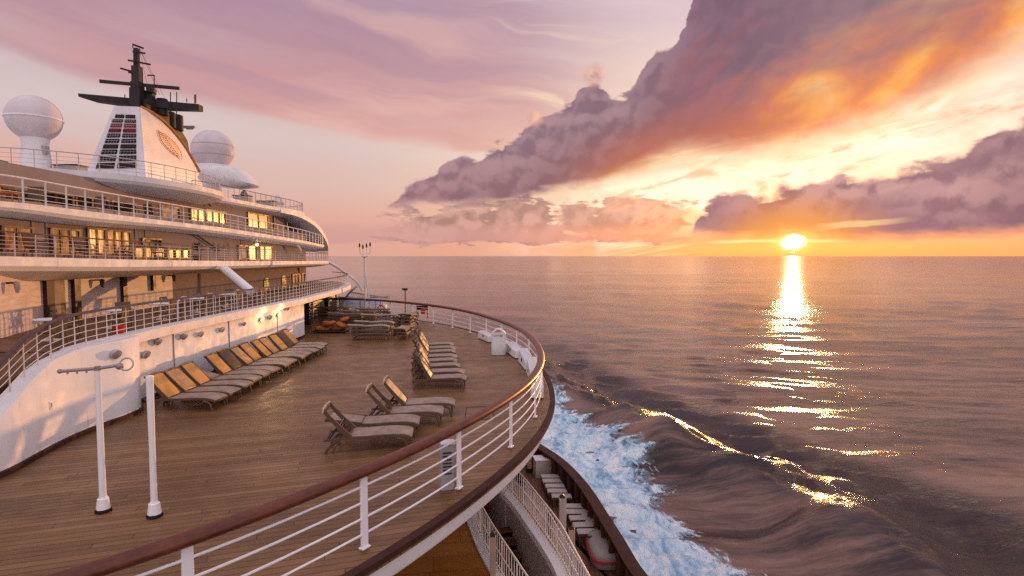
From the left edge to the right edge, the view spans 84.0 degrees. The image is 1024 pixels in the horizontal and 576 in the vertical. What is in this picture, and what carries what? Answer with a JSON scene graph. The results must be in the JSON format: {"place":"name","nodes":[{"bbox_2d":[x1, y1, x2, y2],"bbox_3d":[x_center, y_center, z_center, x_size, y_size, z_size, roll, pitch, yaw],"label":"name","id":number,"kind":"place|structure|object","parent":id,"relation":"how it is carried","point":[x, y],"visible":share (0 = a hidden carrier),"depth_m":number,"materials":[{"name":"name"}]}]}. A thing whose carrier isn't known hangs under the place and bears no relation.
{"place":"outdoors","nodes":[
{"label":"outdoors","id":0,"kind":"place"},
{"bbox_2d":[0,353,48,394],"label":"ramp","id":1,"kind":"structure","parent":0,"point":[13,369],"depth_m":11.86,"materials":[{"name":"brown wood"}]},
{"bbox_2d":[0,281,342,352],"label":"deck","id":2,"kind":"structure","parent":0,"point":[7,343],"depth_m":18.27,"materials":[{"name":"brown wood"}]},
{"bbox_2d":[37,313,68,345],"bbox_3d":[-10.719,0.966,13.271,0.494,0.722,0.448,0,3,7],"label":"deck chair","id":3,"kind":"object","parent":2,"relation":"on","point":[58,329],"visible":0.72,"depth_m":13.18,"materials":[{"name":"wood"}]},
{"bbox_2d":[53,309,80,337],"bbox_3d":[-11.247,0.903,14.378,0.494,0.722,0.448,-2,4,-30],"label":"deck chair","id":4,"kind":"object","parent":2,"relation":"on","point":[55,311],"visible":0.56,"depth_m":14.32,"materials":[{"name":"wood"}]},
{"bbox_2d":[104,307,129,332],"bbox_3d":[-10.759,0.839,15.517,0.494,0.722,0.448,-1,3,-10],"label":"deck chair","id":5,"kind":"object","parent":2,"relation":"on","point":[122,313],"visible":0.66,"depth_m":15.41,"materials":[{"name":"wood"}]},
{"bbox_2d":[115,301,138,326],"bbox_3d":[-11.286,0.775,16.648,0.494,0.722,0.448,2,4,34],"label":"deck chair","id":6,"kind":"object","parent":2,"relation":"on","point":[123,303],"visible":0.52,"depth_m":16.69,"materials":[{"name":"wood"}]},
{"bbox_2d":[155,300,176,321],"bbox_3d":[-10.799,0.713,17.750,0.494,0.722,0.448,0,3,-4],"label":"deck chair","id":7,"kind":"object","parent":2,"relation":"on","point":[172,305],"visible":0.81,"depth_m":17.70,"materials":[{"name":"wood"}]},
{"bbox_2d":[0,161,363,337],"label":"superstructure","id":8,"kind":"object","parent":2,"relation":"on","point":[64,284],"visible":0.86,"depth_m":21.40,"materials":[{"name":"white paint"}]},
{"bbox_2d":[0,225,34,251],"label":"window","id":9,"kind":"structure","parent":8,"relation":"in","point":[19,247],"depth_m":16.28,"materials":[{"name":"glass"}]},
{"bbox_2d":[1,187,36,201],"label":"window","id":10,"kind":"structure","parent":8,"relation":"in","point":[2,188],"depth_m":17.62,"materials":[{"name":"brown paint"}]},
{"bbox_2d":[2,95,64,167],"bbox_3d":[-18.209,-5.821,21.707,1.832,2.980,1.832,0,3,0],"label":"radome","id":11,"kind":"object","parent":8,"relation":"on","point":[34,122],"visible":0.97,"depth_m":21.29,"materials":[{"name":"white paint"}]},
{"bbox_2d":[24,186,43,202],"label":"deck chair","id":12,"kind":"object","parent":8,"relation":"on","point":[40,192],"visible":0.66,"depth_m":17.63,"materials":[{"name":"wood"}]},
{"bbox_2d":[21,234,49,256],"bbox_3d":[-13.781,-1.224,16.460,0.494,0.722,0.448,0,3,6],"label":"deck chair","id":13,"kind":"object","parent":8,"relation":"on","point":[31,240],"visible":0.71,"depth_m":16.40,"materials":[{"name":"wicker"}]},
{"bbox_2d":[37,191,74,206],"bbox_3d":[-15.370,-2.843,19.179,0.100,0.737,1.572,0,3,0],"label":"window","id":14,"kind":"structure","parent":8,"relation":"in","point":[53,194],"depth_m":19.30,"materials":[{"name":"glass"}]},
{"bbox_2d":[48,228,82,254],"bbox_3d":[-14.328,-1.481,18.268,0.100,0.852,1.314,0,3,-1],"label":"window","id":15,"kind":"structure","parent":8,"relation":"in","point":[54,231],"depth_m":18.11,"materials":[{"name":"glass"}]},
{"bbox_2d":[53,164,88,170],"bbox_3d":[-17.200,-4.571,22.178,0.960,0.430,0.660,0,3,0],"label":"deck box","id":16,"kind":"object","parent":8,"relation":"on","point":[73,167],"visible":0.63,"depth_m":21.88,"materials":[{"name":"metal"}]},
{"bbox_2d":[73,238,97,258],"bbox_3d":[-13.781,-1.285,18.356,0.494,0.722,0.448,0,3,-1],"label":"deck chair","id":17,"kind":"object","parent":8,"relation":"on","point":[77,243],"visible":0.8,"depth_m":18.27,"materials":[{"name":"wicker"}]},
{"bbox_2d":[75,195,109,210],"bbox_3d":[-15.370,-2.945,20.844,0.100,0.756,1.670,0,3,0],"label":"window","id":18,"kind":"structure","parent":8,"relation":"in","point":[77,197],"depth_m":20.62,"materials":[{"name":"glass"}]},
{"bbox_2d":[86,227,107,254],"bbox_3d":[-14.361,-1.606,19.684,0.100,0.933,0.951,0,3,-1],"label":"window","id":19,"kind":"structure","parent":8,"relation":"in","point":[100,233],"depth_m":19.64,"materials":[{"name":"glass"}]},
{"bbox_2d":[0,147,220,190],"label":"tier railing","id":20,"kind":"object","parent":8,"relation":"on","point":[135,164],"visible":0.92,"depth_m":21.42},
{"bbox_2d":[106,230,132,254],"bbox_3d":[-14.370,-1.654,20.787,0.100,0.900,1.349,0,3,0],"label":"window","id":21,"kind":"structure","parent":8,"relation":"in","point":[112,249],"depth_m":20.70,"materials":[{"name":"glass"}]},
{"bbox_2d":[110,200,137,213],"bbox_3d":[-15.370,-3.054,22.553,0.100,0.725,1.479,0,3,0],"label":"window","id":22,"kind":"structure","parent":8,"relation":"in","point":[114,204],"depth_m":22.53,"materials":[{"name":"glass"}]},
{"bbox_2d":[88,106,202,186],"bbox_3d":[-17.906,-6.412,27.653,3.382,3.591,6.203,0,3,-5],"label":"funnel","id":23,"kind":"object","parent":8,"relation":"on","point":[141,133],"visible":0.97,"depth_m":25.17,"materials":[{"name":"white paint"}]},
{"bbox_2d":[78,44,202,148],"bbox_3d":[-17.125,-8.993,27.988,4.575,4.949,5.100,0,3,0],"label":"radar mast","id":24,"kind":"object","parent":23,"relation":"on","point":[140,95],"visible":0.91,"depth_m":26.21,"materials":[{"name":"metal"}]},
{"bbox_2d":[131,246,166,257],"bbox_3d":[-14.370,-1.405,22.547,0.100,0.460,2.125,0,3,0],"label":"window","id":25,"kind":"structure","parent":8,"relation":"in","point":[140,253],"depth_m":22.35,"materials":[{"name":"glass"}]},
{"bbox_2d":[0,174,322,244],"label":"tier railing","id":26,"kind":"object","parent":8,"relation":"on","point":[84,196],"visible":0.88,"depth_m":20.63,"materials":[{"name":"metal"}]},
{"bbox_2d":[0,230,327,260],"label":"tier railing","id":27,"kind":"object","parent":8,"relation":"on","point":[169,257],"visible":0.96,"depth_m":19.49,"materials":[{"name":"metal"}]},
{"bbox_2d":[161,205,180,218],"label":"window","id":28,"kind":"structure","parent":8,"relation":"in","point":[168,208],"depth_m":25.58,"materials":[{"name":"glass"}]},
{"bbox_2d":[166,249,191,258],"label":"window","id":29,"kind":"structure","parent":8,"relation":"in","point":[175,255],"depth_m":24.54,"materials":[{"name":"glass"}]},
{"bbox_2d":[189,208,206,221],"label":"window","id":30,"kind":"structure","parent":8,"relation":"in","point":[200,212],"depth_m":27.92,"materials":[{"name":"yellow glass"}]},
{"bbox_2d":[205,209,226,223],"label":"window","id":31,"kind":"structure","parent":8,"relation":"in","point":[218,220],"depth_m":29.73,"materials":[{"name":"yellow glass"}]},
{"bbox_2d":[190,130,259,190],"bbox_3d":[-16.899,-7.140,33.406,3.878,4.297,2.810,0,3,0],"label":"radome","id":32,"kind":"object","parent":8,"relation":"on","point":[212,152],"visible":0.94,"depth_m":32.64,"materials":[{"name":"white paint"}]},
{"bbox_2d":[237,245,248,258],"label":"window","id":33,"kind":"structure","parent":8,"relation":"in","point":[238,246],"depth_m":30.48,"materials":[{"name":"glass"}]},
{"bbox_2d":[191,180,302,211],"bbox_3d":[-15.786,-5.468,36.401,3.349,0.660,16.464,-1,3,-11],"label":"forward tier railing","id":34,"kind":"object","parent":8,"relation":"on","point":[300,207],"visible":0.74,"depth_m":34.11,"materials":[{"name":"metal"}]},
{"bbox_2d":[247,212,268,228],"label":"window","id":35,"kind":"structure","parent":8,"relation":"in","point":[256,216],"depth_m":34.65,"materials":[{"name":"yellow glass"}]},
{"bbox_2d":[248,245,273,260],"bbox_3d":[-14.409,-2.002,32.661,0.100,0.831,3.346,0,3,-1],"label":"window","id":36,"kind":"structure","parent":8,"relation":"in","point":[250,246],"depth_m":32.76,"materials":[{"name":"glass"}]},
{"bbox_2d":[292,273,305,285],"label":"window","id":37,"kind":"structure","parent":8,"relation":"in","point":[300,277],"depth_m":40.20,"materials":[{"name":"glass"}]},
{"bbox_2d":[193,295,212,315],"bbox_3d":[-10.839,0.587,19.979,0.494,0.722,0.448,1,3,11],"label":"deck chair","id":38,"kind":"object","parent":2,"relation":"on","point":[209,300],"visible":0.87,"depth_m":19.86,"materials":[{"name":"wicker"}]},
{"bbox_2d":[0,317,549,575],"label":"teak deck","id":39,"kind":"structure","parent":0,"point":[264,442],"depth_m":10.72,"materials":[{"name":"wood"}]},
{"bbox_2d":[57,357,133,513],"bbox_3d":[-6.425,2.297,8.852,1.031,2.417,0.238,0,3,-4],"label":"shower post","id":40,"kind":"object","parent":39,"relation":"on","point":[103,505],"visible":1,"depth_m":8.83,"materials":[{"name":"white metal"}]},
{"bbox_2d":[145,375,163,519],"bbox_3d":[-5.495,2.418,8.687,0.234,2.194,0.234,0,3,0],"label":"white post","id":41,"kind":"object","parent":39,"relation":"on","point":[154,511],"visible":1,"depth_m":8.66,"materials":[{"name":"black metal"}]},
{"bbox_2d":[0,281,350,478],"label":"bulwark wall","id":42,"kind":"structure","parent":39,"relation":"on","point":[46,408],"depth_m":13.43,"materials":[{"name":"metal"}]},
{"bbox_2d":[0,272,347,395],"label":"bulwark railing","id":43,"kind":"object","parent":42,"relation":"on","point":[13,349],"visible":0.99,"depth_m":14.48,"materials":[{"name":"metal"}]},
{"bbox_2d":[144,371,227,411],"bbox_3d":[-8.531,2.693,14.935,1.818,0.950,0.725,0,3,1],"label":"sun lounger","id":44,"kind":"object","parent":39,"relation":"on","point":[166,388],"visible":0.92,"depth_m":14.85,"materials":[{"name":"fabric"}]},
{"bbox_2d":[163,366,241,403],"bbox_3d":[-8.512,2.665,15.667,1.846,0.922,0.725,0,3,2],"label":"sun lounger","id":45,"kind":"object","parent":39,"relation":"on","point":[180,379],"visible":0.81,"depth_m":15.60,"materials":[{"name":"fabric"}]},
{"bbox_2d":[179,361,253,396],"bbox_3d":[-8.525,2.608,16.444,1.818,0.950,0.725,0,3,0],"label":"sun lounger","id":46,"kind":"object","parent":39,"relation":"on","point":[195,373],"visible":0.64,"depth_m":16.36,"materials":[{"name":"fabric"}]},
{"bbox_2d":[201,369,261,389],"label":"sun lounger","id":47,"kind":"object","parent":39,"relation":"on","point":[212,376],"visible":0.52,"depth_m":17.21,"materials":[{"name":"fabric"}]},
{"bbox_2d":[204,352,271,384],"bbox_3d":[-8.619,2.524,17.934,1.818,0.950,0.725,0,3,-1],"label":"sun lounger","id":48,"kind":"object","parent":39,"relation":"on","point":[218,364],"visible":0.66,"depth_m":17.85,"materials":[{"name":"fabric"}]},
{"bbox_2d":[216,348,279,375],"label":"sun lounger","id":49,"kind":"object","parent":39,"relation":"on","point":[229,358],"visible":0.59,"depth_m":18.58,"materials":[{"name":"fabric"}]},
{"bbox_2d":[229,346,290,373],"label":"sun lounger","id":50,"kind":"object","parent":39,"relation":"on","point":[242,357],"visible":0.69,"depth_m":19.31,"materials":[{"name":"fabric"}]},
{"bbox_2d":[237,342,296,370],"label":"sun lounger","id":51,"kind":"object","parent":39,"relation":"on","point":[247,348],"visible":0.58,"depth_m":20.09,"materials":[{"name":"fabric"}]},
{"bbox_2d":[250,339,306,365],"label":"sun lounger","id":52,"kind":"object","parent":39,"relation":"on","point":[261,348],"visible":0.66,"depth_m":20.81,"materials":[{"name":"fabric"}]},
{"bbox_2d":[258,337,312,362],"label":"sun lounger","id":53,"kind":"object","parent":39,"relation":"on","point":[268,345],"visible":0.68,"depth_m":21.60,"materials":[{"name":"fabric"}]},
{"bbox_2d":[267,333,319,359],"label":"sun lounger","id":54,"kind":"object","parent":39,"relation":"on","point":[277,342],"visible":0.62,"depth_m":22.26,"materials":[{"name":"fabric"}]},
{"bbox_2d":[43,298,544,575],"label":"terrace railing","id":55,"kind":"object","parent":39,"relation":"on","point":[184,542],"visible":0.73,"depth_m":7.35,"materials":[{"name":"white metal"}]},
{"bbox_2d":[276,330,325,355],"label":"sun lounger","id":56,"kind":"object","parent":39,"relation":"on","point":[286,339],"visible":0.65,"depth_m":23.03,"materials":[{"name":"fabric"}]},
{"bbox_2d":[280,329,327,352],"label":"sun lounger","id":57,"kind":"object","parent":39,"relation":"on","point":[291,337],"visible":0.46,"depth_m":23.85,"materials":[{"name":"fabric"}]},
{"bbox_2d":[304,302,310,323],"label":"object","id":58,"kind":"object","parent":39,"relation":"on","point":[307,313],"visible":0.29,"depth_m":33.18,"materials":[{"name":"metal"}]},
{"bbox_2d":[311,294,336,317],"bbox_3d":[-12.960,1.147,35.621,0.140,1.680,13.000,0,3,0],"label":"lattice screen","id":59,"kind":"object","parent":39,"relation":"on","point":[319,302],"visible":0.13,"depth_m":38.43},
{"bbox_2d":[311,317,351,332],"bbox_3d":[-9.400,1.912,29.921,1.900,0.807,1.440,0,3,0],"label":"cushion heap","id":60,"kind":"object","parent":39,"relation":"on","point":[340,326],"visible":0.95,"depth_m":29.49,"materials":[{"name":"orange fabric"}]},
{"bbox_2d":[359,242,370,307],"bbox_3d":[-9.712,-0.570,37.697,0.726,4.912,0.680,3,4,40],"label":"antenna mast","id":61,"kind":"object","parent":39,"relation":"on","point":[366,290],"visible":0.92,"depth_m":37.66,"materials":[{"name":"metal"}]},
{"bbox_2d":[322,401,413,453],"bbox_3d":[-2.983,2.865,11.888,1.798,0.950,0.725,0,3,-7],"label":"sun lounger","id":62,"kind":"object","parent":39,"relation":"on","point":[399,432],"visible":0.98,"depth_m":11.76,"materials":[{"name":"fabric"}]},
{"bbox_2d":[346,330,390,340],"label":"sun lounger","id":63,"kind":"object","parent":39,"relation":"on","point":[359,333],"visible":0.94,"depth_m":26.92,"materials":[{"name":"wood"}]},
{"bbox_2d":[345,327,389,336],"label":"sun lounger","id":64,"kind":"object","parent":63,"relation":"on","point":[369,329],"visible":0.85,"depth_m":26.98,"materials":[{"name":"metal"}]},
{"bbox_2d":[346,324,389,333],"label":"sun lounger","id":65,"kind":"object","parent":64,"relation":"on","point":[357,326],"visible":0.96,"depth_m":26.96,"materials":[{"name":"fabric"}]},
{"bbox_2d":[325,410,420,437],"bbox_3d":[-3.098,3.040,12.771,2.032,0.500,0.725,0,3,-6],"label":"sun lounger","id":66,"kind":"object","parent":39,"relation":"on","point":[358,420],"visible":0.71,"depth_m":12.66,"materials":[{"name":"fabric"}]},
{"bbox_2d":[365,382,443,426],"bbox_3d":[-2.539,2.768,13.599,1.798,0.950,0.725,0,3,-4],"label":"sun lounger","id":67,"kind":"object","parent":39,"relation":"on","point":[433,410],"visible":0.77,"depth_m":13.54,"materials":[{"name":"fabric"}]},
{"bbox_2d":[382,375,454,416],"bbox_3d":[-2.330,2.716,14.373,1.778,0.968,0.725,0,3,-5],"label":"sun lounger","id":68,"kind":"object","parent":39,"relation":"on","point":[399,395],"visible":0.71,"depth_m":14.27,"materials":[{"name":"fabric"}]},
{"bbox_2d":[411,339,457,370],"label":"sun lounger","id":69,"kind":"object","parent":39,"relation":"on","point":[444,359],"visible":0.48,"depth_m":20.09,"materials":[{"name":"fabric"}]},
{"bbox_2d":[411,337,457,365],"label":"sun lounger","id":70,"kind":"object","parent":39,"relation":"on","point":[443,355],"visible":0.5,"depth_m":20.98,"materials":[{"name":"fabric"}]},
{"bbox_2d":[414,329,455,349],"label":"sun lounger","id":71,"kind":"object","parent":39,"relation":"on","point":[437,347],"visible":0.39,"depth_m":22.86,"materials":[{"name":"fabric"}]},
{"bbox_2d":[412,343,460,376],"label":"sun lounger","id":72,"kind":"object","parent":39,"relation":"on","point":[442,364],"visible":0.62,"depth_m":19.14,"materials":[{"name":"fabric"}]},
{"bbox_2d":[417,332,455,353],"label":"sun lounger","id":73,"kind":"object","parent":39,"relation":"on","point":[424,344],"visible":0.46,"depth_m":21.85,"materials":[{"name":"fabric"}]},
{"bbox_2d":[412,349,464,382],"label":"sun lounger","id":74,"kind":"object","parent":39,"relation":"on","point":[444,370],"visible":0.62,"depth_m":18.11,"materials":[{"name":"fabric"}]},
{"bbox_2d":[412,352,467,389],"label":"sun lounger","id":75,"kind":"object","parent":39,"relation":"on","point":[430,375],"visible":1,"depth_m":17.11,"materials":[{"name":"fabric"}]},
{"bbox_2d":[439,439,455,490],"bbox_3d":[-1.109,3.040,9.771,0.259,0.830,0.225,-1,3,-15],"label":"vent cabinet","id":76,"kind":"object","parent":39,"relation":"on","point":[447,464],"visible":0.75,"depth_m":9.68,"materials":[{"name":"metal"}]},
{"bbox_2d":[341,316,554,575],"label":"terrace edge","id":77,"kind":"object","parent":39,"relation":"attached to","point":[399,563],"visible":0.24,"depth_m":8.99,"materials":[{"name":"paint"}]},
{"bbox_2d":[478,330,490,341],"bbox_3d":[-1.215,2.280,26.977,0.367,0.340,1.640,-1,3,-21],"label":"locker","id":78,"kind":"object","parent":39,"relation":"on","point":[484,335],"visible":0.77,"depth_m":26.85,"materials":[{"name":"white paint"}]},
{"bbox_2d":[491,328,505,354],"bbox_3d":[-0.543,2.167,23.119,0.580,1.050,0.508,0,3,0],"label":"litter bin","id":79,"kind":"object","parent":39,"relation":"on","point":[498,341],"visible":1,"depth_m":22.88,"materials":[{"name":"white paint"}]},
{"bbox_2d":[506,342,520,357],"bbox_3d":[0.092,2.480,22.905,0.367,0.399,1.640,-1,3,-14],"label":"locker","id":80,"kind":"object","parent":39,"relation":"on","point":[512,348],"visible":0.71,"depth_m":22.73,"materials":[{"name":"white paint"}]},
{"bbox_2d":[518,348,530,369],"bbox_3d":[0.514,2.558,20.644,0.367,0.499,1.640,0,3,-8],"label":"locker","id":81,"kind":"object","parent":39,"relation":"on","point":[524,354],"visible":0.63,"depth_m":20.65,"materials":[{"name":"white paint"}]},
{"bbox_2d":[526,357,536,375],"bbox_3d":[0.694,2.659,18.680,0.367,0.518,1.640,0,3,-3],"label":"locker","id":82,"kind":"object","parent":39,"relation":"on","point":[531,363],"visible":0.37,"depth_m":18.87,"materials":[{"name":"white paint"}]},
{"bbox_2d":[530,367,542,397],"bbox_3d":[0.719,2.750,16.708,0.367,0.558,1.640,0,3,2],"label":"locker","id":83,"kind":"object","parent":39,"relation":"on","point":[532,388],"visible":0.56,"depth_m":15.91,"materials":[{"name":"white paint"}]},
{"bbox_2d":[337,286,389,313],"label":"boat davit","id":84,"kind":"object","parent":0,"point":[341,303],"visible":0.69,"depth_m":42.12,"materials":[{"name":"grey metal"}]},
{"bbox_2d":[338,296,386,310],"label":"covered tender","id":85,"kind":"object","parent":84,"relation":"hanging from","point":[350,302],"visible":0.32,"depth_m":42.34,"materials":[{"name":"white paint"}]},
{"bbox_2d":[394,522,489,575],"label":"promenade","id":86,"kind":"structure","parent":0,"point":[455,553],"depth_m":13.13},
{"bbox_2d":[490,531,495,575],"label":"square post","id":87,"kind":"object","parent":86,"relation":"on","point":[492,554],"visible":1,"depth_m":12.26,"materials":[{"name":"white metal"}]},
{"bbox_2d":[483,535,505,575],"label":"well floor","id":88,"kind":"structure","parent":0,"point":[496,558],"depth_m":18.37,"materials":[{"name":"brown wood"}]},
{"bbox_2d":[466,517,501,575],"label":"curved edge","id":89,"kind":"object","parent":88,"relation":"on","point":[479,544],"visible":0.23,"depth_m":13.76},
{"bbox_2d":[472,507,527,575],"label":"balustrade","id":90,"kind":"object","parent":89,"relation":"on","point":[478,517],"visible":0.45,"depth_m":12.75,"materials":[{"name":"metal"}]},
{"bbox_2d":[495,524,526,575],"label":"stair","id":91,"kind":"object","parent":88,"relation":"on","point":[504,532],"visible":0.44,"depth_m":15.70,"materials":[{"name":"brown wood"}]},
{"bbox_2d":[0,0,1023,255],"label":"sky","id":92,"kind":"structure","parent":0,"point":[400,127],"materials":[{"name":"purple"}]},
{"bbox_2d":[305,256,1023,575],"bbox_3d":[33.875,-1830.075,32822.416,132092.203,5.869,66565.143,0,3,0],"label":"sea","id":93,"kind":"structure","parent":0,"point":[826,415],"depth_m":98.68,"materials":[{"name":"liquid"}]},
{"bbox_2d":[532,444,647,575],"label":"ship side","id":94,"kind":"object","parent":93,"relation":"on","point":[578,487],"visible":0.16,"depth_m":22.65,"materials":[{"name":"brown paint"}]},
{"bbox_2d":[506,463,615,575],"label":"deck","id":95,"kind":"object","parent":94,"relation":"attached to","point":[536,485],"visible":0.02,"depth_m":24.97,"materials":[{"name":"brown wood"}]},
{"bbox_2d":[487,486,567,575],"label":"curved edge","id":96,"kind":"object","parent":95,"relation":"on","point":[535,549],"visible":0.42,"depth_m":15.16,"materials":[{"name":"paint"}]},
{"bbox_2d":[507,472,589,575],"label":"balustrade","id":97,"kind":"object","parent":96,"relation":"on","point":[568,551],"visible":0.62,"depth_m":13.69,"materials":[{"name":"metal"}]},
{"bbox_2d":[532,455,551,477],"bbox_3d":[1.578,9.108,29.030,0.960,0.945,0.760,-1,3,-10],"label":"white locker","id":98,"kind":"object","parent":95,"relation":"on","point":[541,464],"visible":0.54,"depth_m":28.69,"materials":[{"name":"paint"}]},
{"bbox_2d":[524,504,567,573],"bbox_3d":[1.121,9.368,18.512,0.790,1.590,7.360,-1,3,-13],"label":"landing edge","id":99,"kind":"object","parent":95,"relation":"on","point":[538,525],"visible":0.03,"depth_m":20.29,"materials":[{"name":"white metal"}]},
{"bbox_2d":[524,480,586,575],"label":"balustrade","id":100,"kind":"object","parent":99,"relation":"on","point":[552,531],"visible":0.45,"depth_m":18.70,"materials":[{"name":"metal"}]},
{"bbox_2d":[559,494,565,555],"bbox_3d":[1.891,8.855,21.302,0.260,2.320,0.260,0,3,0],"label":"square post","id":101,"kind":"object","parent":95,"relation":"on","point":[562,508],"visible":0.62,"depth_m":21.15,"materials":[{"name":"metal"}]},
{"bbox_2d":[568,525,574,575],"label":"square post","id":102,"kind":"object","parent":95,"relation":"on","point":[571,531],"visible":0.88,"depth_m":17.88,"materials":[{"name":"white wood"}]},
{"bbox_2d":[566,509,586,524],"bbox_3d":[2.715,9.606,23.879,0.920,0.530,0.400,0,3,-4],"label":"sun bed","id":103,"kind":"object","parent":95,"relation":"on","point":[575,511],"visible":0.72,"depth_m":23.80,"materials":[{"name":"fabric"}]},
{"bbox_2d":[568,515,591,525],"bbox_3d":[2.789,9.638,23.314,0.920,0.530,0.400,0,3,-6],"label":"sun bed","id":104,"kind":"object","parent":95,"relation":"on","point":[577,518],"visible":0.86,"depth_m":23.19,"materials":[{"name":"fabric"}]},
{"bbox_2d":[572,521,593,539],"bbox_3d":[2.876,9.671,22.728,0.920,0.530,0.400,0,3,-8],"label":"sun bed","id":105,"kind":"object","parent":95,"relation":"on","point":[588,524],"visible":0.62,"depth_m":22.59,"materials":[{"name":"fabric"}]},
{"bbox_2d":[576,528,598,546],"bbox_3d":[2.981,9.702,22.170,0.920,0.530,0.400,0,3,-5],"label":"sun bed","id":106,"kind":"object","parent":95,"relation":"on","point":[585,531],"visible":0.65,"depth_m":22.10,"materials":[{"name":"fabric"}]},
{"bbox_2d":[586,530,615,569],"bbox_3d":[3.463,9.686,21.226,1.342,0.630,2.201,0,3,0],"label":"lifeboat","id":107,"kind":"object","parent":95,"relation":"on","point":[600,556],"visible":0.55,"depth_m":20.52,"materials":[{"name":"white paint"}]},
{"bbox_2d":[540,383,766,575],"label":"wake foam","id":108,"kind":"object","parent":93,"relation":"on","point":[657,545],"visible":0.27,"depth_m":49.66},
{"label":"sun lounger","id":109,"kind":"object","parent":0,"visible":0},
{"bbox_2d":[353,320,394,328],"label":"sun lounger","id":110,"kind":"object","parent":109,"relation":"on","point":[369,322],"visible":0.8,"depth_m":28.51,"materials":[{"name":"fabric"}]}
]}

